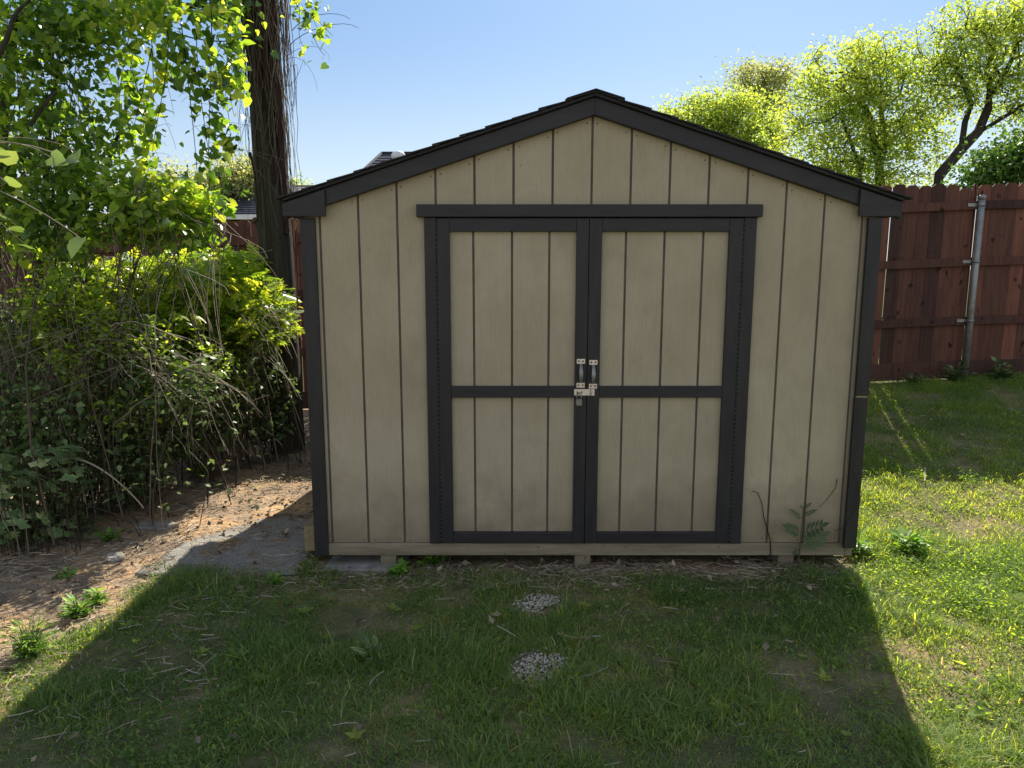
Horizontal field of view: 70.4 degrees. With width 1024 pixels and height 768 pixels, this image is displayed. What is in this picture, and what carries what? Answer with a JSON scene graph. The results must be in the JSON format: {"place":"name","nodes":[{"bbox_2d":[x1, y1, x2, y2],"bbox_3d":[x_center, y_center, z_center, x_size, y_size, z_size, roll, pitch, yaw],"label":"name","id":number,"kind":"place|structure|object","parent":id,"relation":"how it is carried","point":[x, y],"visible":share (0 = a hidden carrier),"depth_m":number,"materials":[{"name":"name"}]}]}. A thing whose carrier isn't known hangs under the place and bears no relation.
{"place":"outdoors","nodes":[
{"label":"outdoors","id":0,"kind":"place"},
{"bbox_2d":[0,137,85,258],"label":"vine","id":1,"kind":"object","parent":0,"point":[56,158],"visible":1,"depth_m":2.94,"materials":[{"name":"green plant"}]},
{"bbox_2d":[0,273,1023,767],"bbox_3d":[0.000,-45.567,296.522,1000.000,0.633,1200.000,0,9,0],"label":"ground","id":2,"kind":"structure","parent":0,"point":[826,701],"depth_m":3.34,"materials":[{"name":"green plant"}]},
{"bbox_2d":[0,607,58,659],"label":"weed","id":3,"kind":"object","parent":2,"relation":"on","point":[31,641],"visible":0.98,"depth_m":3.18,"materials":[{"name":"green plant"}]},
{"bbox_2d":[0,444,84,557],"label":"ivy","id":4,"kind":"object","parent":2,"relation":"on","point":[41,461],"visible":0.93,"depth_m":4.20,"materials":[{"name":"green plant"}]},
{"bbox_2d":[50,566,79,578],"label":"weed","id":5,"kind":"object","parent":2,"relation":"on","point":[63,574],"visible":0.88,"depth_m":3.96,"materials":[{"name":"green plant"}]},
{"bbox_2d":[55,591,94,619],"bbox_3d":[-2.141,1.087,3.545,0.176,0.136,0.176,5,10,31],"label":"weed","id":6,"kind":"object","parent":2,"relation":"on","point":[74,611],"visible":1,"depth_m":3.55,"materials":[{"name":"green plant"}]},
{"bbox_2d":[79,587,110,607],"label":"weed","id":7,"kind":"object","parent":2,"relation":"on","point":[98,596],"visible":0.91,"depth_m":3.67,"materials":[{"name":"green plant"}]},
{"bbox_2d":[91,526,122,542],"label":"weed","id":8,"kind":"object","parent":2,"relation":"on","point":[109,532],"visible":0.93,"depth_m":4.45,"materials":[{"name":"green plant"}]},
{"bbox_2d":[106,552,124,561],"bbox_3d":[-2.300,1.003,4.209,0.126,0.058,0.100,6,11,35],"label":"stone","id":9,"kind":"object","parent":2,"relation":"on","point":[113,556],"visible":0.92,"depth_m":4.18,"materials":[{"name":"stone"}]},
{"bbox_2d":[0,275,272,559],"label":"brush","id":10,"kind":"object","parent":2,"relation":"on","point":[120,342],"visible":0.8,"depth_m":4.50,"materials":[{"name":"green plant"}]},
{"bbox_2d":[0,0,283,544],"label":"vine thicket","id":11,"kind":"object","parent":2,"relation":"on","point":[134,203],"visible":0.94,"depth_m":4.43,"materials":[{"name":"green plant"}]},
{"bbox_2d":[71,0,290,222],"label":"hanging vine","id":12,"kind":"object","parent":11,"relation":"hanging from","point":[218,14],"visible":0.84,"depth_m":5.07,"materials":[{"name":"green plant"}]},
{"bbox_2d":[248,152,258,221],"bbox_3d":[-1.929,-1.470,5.437,0.060,0.512,0.022,0,9,0],"label":"stick","id":13,"kind":"object","parent":12,"relation":"hanging from","point":[254,170],"visible":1,"depth_m":5.42,"materials":[{"name":"brown wood"}]},
{"bbox_2d":[0,240,305,475],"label":"shrub","id":14,"kind":"object","parent":2,"relation":"on","point":[248,318],"visible":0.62,"depth_m":5.46,"materials":[{"name":"green plant"}]},
{"bbox_2d":[0,293,309,556],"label":"undergrowth","id":15,"kind":"object","parent":2,"relation":"on","point":[22,444],"visible":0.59,"depth_m":4.77,"materials":[{"name":"green plant"}]},
{"bbox_2d":[133,521,178,532],"bbox_3d":[-2.280,0.921,4.667,0.277,0.045,0.129,0,9,0],"label":"stone","id":16,"kind":"object","parent":2,"relation":"on","point":[142,525],"visible":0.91,"depth_m":4.64,"materials":[{"name":"stone"}]},
{"bbox_2d":[127,146,254,221],"bbox_3d":[-6.525,-3.070,15.826,3.579,4.312,2.796,0,9,0],"label":"tree","id":17,"kind":"object","parent":2,"relation":"on","point":[241,176],"visible":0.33,"depth_m":15.03,"materials":[{"name":"green plant"}]},
{"bbox_2d":[82,185,311,253],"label":"house","id":18,"kind":"structure","parent":2,"relation":"on","point":[300,186],"depth_m":26.16,"materials":[{"name":"beige brick"}]},
{"bbox_2d":[188,463,215,474],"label":"weed","id":19,"kind":"object","parent":2,"relation":"on","point":[201,472],"visible":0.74,"depth_m":5.71,"materials":[{"name":"green plant"}]},
{"bbox_2d":[134,514,310,578],"bbox_3d":[-1.637,0.972,4.426,0.884,0.040,0.967,0,9,0],"label":"ground mat","id":20,"kind":"object","parent":2,"relation":"on","point":[180,551],"visible":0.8,"depth_m":4.31,"materials":[{"name":"grey concrete"}]},
{"bbox_2d":[157,183,301,342],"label":"house","id":21,"kind":"structure","parent":2,"relation":"on","point":[246,209],"depth_m":14.54,"materials":[{"name":"beige brick"}]},
{"bbox_2d":[263,572,284,584],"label":"weed","id":22,"kind":"object","parent":2,"relation":"on","point":[273,580],"visible":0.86,"depth_m":3.90,"materials":[{"name":"green plant"}]},
{"bbox_2d":[248,0,304,454],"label":"trunk","id":23,"kind":"object","parent":2,"relation":"on","point":[275,239],"visible":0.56,"depth_m":5.98,"materials":[{"name":"brown plant"}]},
{"bbox_2d":[225,0,303,233],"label":"vine","id":24,"kind":"object","parent":23,"relation":"attached to","point":[269,34],"visible":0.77,"depth_m":5.78,"materials":[{"name":"brown plant"}]},
{"bbox_2d":[285,0,357,131],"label":"vine","id":25,"kind":"object","parent":24,"relation":"attached to","point":[320,31],"visible":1,"depth_m":5.59,"materials":[{"name":"green plant"}]},
{"bbox_2d":[289,170,323,184],"bbox_3d":[-8.735,-5.793,29.319,2.521,5.470,2.382,0,9,0],"label":"tree","id":26,"kind":"object","parent":2,"relation":"on","point":[302,183],"visible":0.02,"depth_m":28.77,"materials":[{"name":"green plant"}]},
{"bbox_2d":[304,516,314,550],"bbox_3d":[-1.163,0.799,4.845,0.083,0.150,1.280,0,9,0],"label":"timber","id":27,"kind":"object","parent":2,"relation":"on","point":[309,534],"visible":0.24,"depth_m":4.21,"materials":[{"name":"beige wood"}]},
{"bbox_2d":[322,555,409,574],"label":"paving slab","id":28,"kind":"structure","parent":2,"relation":"on","point":[360,563],"depth_m":4.12,"materials":[{"name":"concrete"}]},
{"bbox_2d":[350,630,395,661],"bbox_3d":[-0.611,1.141,3.125,0.204,0.126,0.159,6,11,32],"label":"weed","id":29,"kind":"object","parent":2,"relation":"on","point":[366,639],"visible":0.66,"depth_m":3.14,"materials":[{"name":"green plant"}]},
{"bbox_2d":[364,151,407,167],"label":"house","id":30,"kind":"structure","parent":2,"relation":"on","point":[381,157],"depth_m":22.57,"materials":[{"name":"beige brick"}]},
{"bbox_2d":[386,557,411,578],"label":"weed","id":31,"kind":"object","parent":2,"relation":"on","point":[400,569],"visible":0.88,"depth_m":3.99,"materials":[{"name":"green plant"}]},
{"bbox_2d":[416,555,448,566],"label":"weed","id":32,"kind":"object","parent":2,"relation":"on","point":[427,559],"visible":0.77,"depth_m":4.15,"materials":[{"name":"green plant"}]},
{"bbox_2d":[0,409,1017,761],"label":"dead leaves","id":33,"kind":"object","parent":2,"relation":"on","point":[590,565],"visible":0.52,"depth_m":4.08,"materials":[{"name":"brown plant"}]},
{"bbox_2d":[0,372,1023,767],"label":"grass","id":34,"kind":"structure","parent":2,"relation":"on","point":[944,742],"depth_m":3.08,"materials":[{"name":"green plant"}]},
{"bbox_2d":[567,666,608,678],"bbox_3d":[0.313,1.181,2.957,0.198,0.010,0.024,-4,10,-23],"label":"stick","id":35,"kind":"object","parent":34,"relation":"on","point":[589,674],"visible":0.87,"depth_m":2.95,"materials":[{"name":"brown wood"}]},
{"bbox_2d":[0,182,1023,415],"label":"board fence","id":36,"kind":"object","parent":2,"relation":"on","point":[924,319],"visible":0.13,"depth_m":7.77,"materials":[{"name":"red wood"}]},
{"bbox_2d":[0,390,1023,767],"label":"straw","id":37,"kind":"object","parent":2,"relation":"on","point":[494,570],"visible":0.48,"depth_m":4.05,"materials":[{"name":"beige plant"}]},
{"bbox_2d":[6,372,1023,767],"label":"clover","id":38,"kind":"object","parent":2,"relation":"on","point":[984,598],"visible":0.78,"depth_m":3.49,"materials":[{"name":"green plant"}]},
{"bbox_2d":[51,404,1023,767],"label":"lawn weeds","id":39,"kind":"object","parent":2,"relation":"on","point":[361,732],"visible":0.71,"depth_m":2.90,"materials":[{"name":"green plant"}]},
{"bbox_2d":[502,647,575,692],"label":"gravel","id":40,"kind":"structure","parent":2,"relation":"on","point":[530,659],"depth_m":3.07,"materials":[{"name":"grey gravel"}]},
{"bbox_2d":[508,651,533,662],"bbox_3d":[0.037,1.174,3.121,0.133,0.012,0.012,-6,11,-35],"label":"stick","id":41,"kind":"object","parent":40,"relation":"on","point":[518,657],"visible":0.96,"depth_m":3.12,"materials":[{"name":"brown wood"}]},
{"bbox_2d":[510,592,574,617],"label":"gravel","id":42,"kind":"structure","parent":2,"relation":"on","point":[539,601],"depth_m":3.61,"materials":[{"name":"grey gravel"}]},
{"bbox_2d":[558,632,601,638],"bbox_3d":[0.303,1.138,3.275,0.201,0.014,0.040,1,9,8],"label":"stick","id":43,"kind":"object","parent":2,"relation":"on","point":[578,637],"visible":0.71,"depth_m":3.27,"materials":[{"name":"brown wood"}]},
{"bbox_2d":[275,88,913,568],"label":"garden shed","id":44,"kind":"structure","parent":2,"relation":"on","point":[685,310],"depth_m":3.91,"materials":[{"name":"beige paint"}]},
{"bbox_2d":[293,218,299,309],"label":"vine","id":45,"kind":"object","parent":44,"relation":"hanging from","point":[295,251],"visible":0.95,"depth_m":4.24,"materials":[{"name":"plant"}]},
{"bbox_2d":[435,218,594,542],"bbox_3d":[0.023,0.012,3.931,0.845,1.780,0.089,0,9,0],"label":"door","id":46,"kind":"structure","parent":44,"relation":"in","point":[512,294],"depth_m":3.93,"materials":[{"name":"beige paint"}]},
{"bbox_2d":[576,393,581,405],"bbox_3d":[0.361,0.083,3.920,0.033,0.068,0.021,0,9,0],"label":"padlock","id":47,"kind":"object","parent":44,"relation":"hanging from","point":[578,402],"visible":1,"depth_m":3.91,"materials":[{"name":"metal"}]},
{"bbox_2d":[584,218,744,542],"bbox_3d":[0.811,0.012,3.931,0.811,1.780,0.089,0,9,0],"label":"door","id":48,"kind":"structure","parent":44,"relation":"in","point":[665,294],"depth_m":3.93,"materials":[{"name":"beige paint"}]},
{"bbox_2d":[753,491,770,559],"bbox_3d":[1.394,0.791,4.056,0.128,0.404,0.016,0,9,0],"label":"vine","id":49,"kind":"object","parent":44,"relation":"attached to","point":[766,526],"visible":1,"depth_m":4.06,"materials":[{"name":"brown plant"}]},
{"bbox_2d":[823,470,861,530],"bbox_3d":[1.809,0.644,4.018,0.216,0.367,0.045,2,9,11],"label":"vine","id":50,"kind":"object","parent":44,"relation":"attached to","point":[859,502],"visible":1,"depth_m":4.00,"materials":[{"name":"brown plant"}]},
{"bbox_2d":[652,74,799,154],"bbox_3d":[6.012,-5.308,20.430,4.482,6.325,2.920,0,9,0],"label":"tree","id":51,"kind":"object","parent":2,"relation":"on","point":[725,115],"visible":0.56,"depth_m":19.57,"materials":[{"name":"green plant"}]},
{"bbox_2d":[712,46,815,139],"bbox_3d":[8.821,-7.479,26.225,3.314,8.710,3.272,0,9,0],"label":"tree","id":52,"kind":"object","parent":2,"relation":"on","point":[771,76],"visible":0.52,"depth_m":25.22,"materials":[{"name":"green plant"}]},
{"bbox_2d":[782,503,830,566],"bbox_3d":[1.614,0.849,4.017,0.301,0.381,0.092,-1,9,-4],"label":"weed","id":53,"kind":"object","parent":2,"relation":"on","point":[818,533],"visible":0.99,"depth_m":4.02,"materials":[{"name":"green plant"}]},
{"bbox_2d":[842,577,875,599],"bbox_3d":[1.772,1.048,3.689,0.177,0.117,0.148,2,9,14],"label":"weed","id":54,"kind":"object","parent":2,"relation":"on","point":[860,592],"visible":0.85,"depth_m":3.69,"materials":[{"name":"green plant"}]},
{"bbox_2d":[751,19,968,188],"bbox_3d":[7.763,-4.687,16.322,4.614,6.386,3.275,0,9,0],"label":"tree","id":55,"kind":"object","parent":2,"relation":"on","point":[880,138],"visible":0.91,"depth_m":15.83,"materials":[{"name":"green plant"}]},
{"bbox_2d":[852,528,874,556],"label":"weed","id":56,"kind":"object","parent":2,"relation":"on","point":[863,541],"visible":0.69,"depth_m":4.23,"materials":[{"name":"green plant"}]},
{"bbox_2d":[885,525,931,557],"bbox_3d":[2.308,0.917,4.226,0.248,0.174,0.254,7,11,37],"label":"weed","id":57,"kind":"object","parent":2,"relation":"on","point":[914,541],"visible":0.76,"depth_m":4.19,"materials":[{"name":"green plant"}]},
{"bbox_2d":[904,373,924,383],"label":"weed","id":58,"kind":"object","parent":2,"relation":"on","point":[910,379],"visible":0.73,"depth_m":7.74,"materials":[{"name":"green plant"}]},
{"bbox_2d":[892,0,1023,186],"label":"tree","id":59,"kind":"object","parent":2,"relation":"on","point":[1010,27],"visible":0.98,"depth_m":14.55,"materials":[{"name":"green plant"}]},
{"bbox_2d":[942,358,976,382],"bbox_3d":[4.720,-0.137,7.725,0.296,0.276,0.314,0,9,0],"label":"weed","id":60,"kind":"object","parent":2,"relation":"on","point":[950,370],"visible":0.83,"depth_m":7.73,"materials":[{"name":"green plant"}]},
{"bbox_2d":[940,110,1023,195],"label":"tree","id":61,"kind":"object","parent":2,"relation":"on","point":[999,163],"visible":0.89,"depth_m":10.94,"materials":[{"name":"green plant"}]},
{"bbox_2d":[989,356,1017,379],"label":"weed","id":62,"kind":"object","parent":2,"relation":"on","point":[1001,374],"visible":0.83,"depth_m":7.72,"materials":[{"name":"green plant"}]},
{"bbox_2d":[1,0,1023,267],"label":"sky","id":63,"kind":"structure","parent":0,"point":[413,75],"materials":[{"name":"blue"}]}
]}

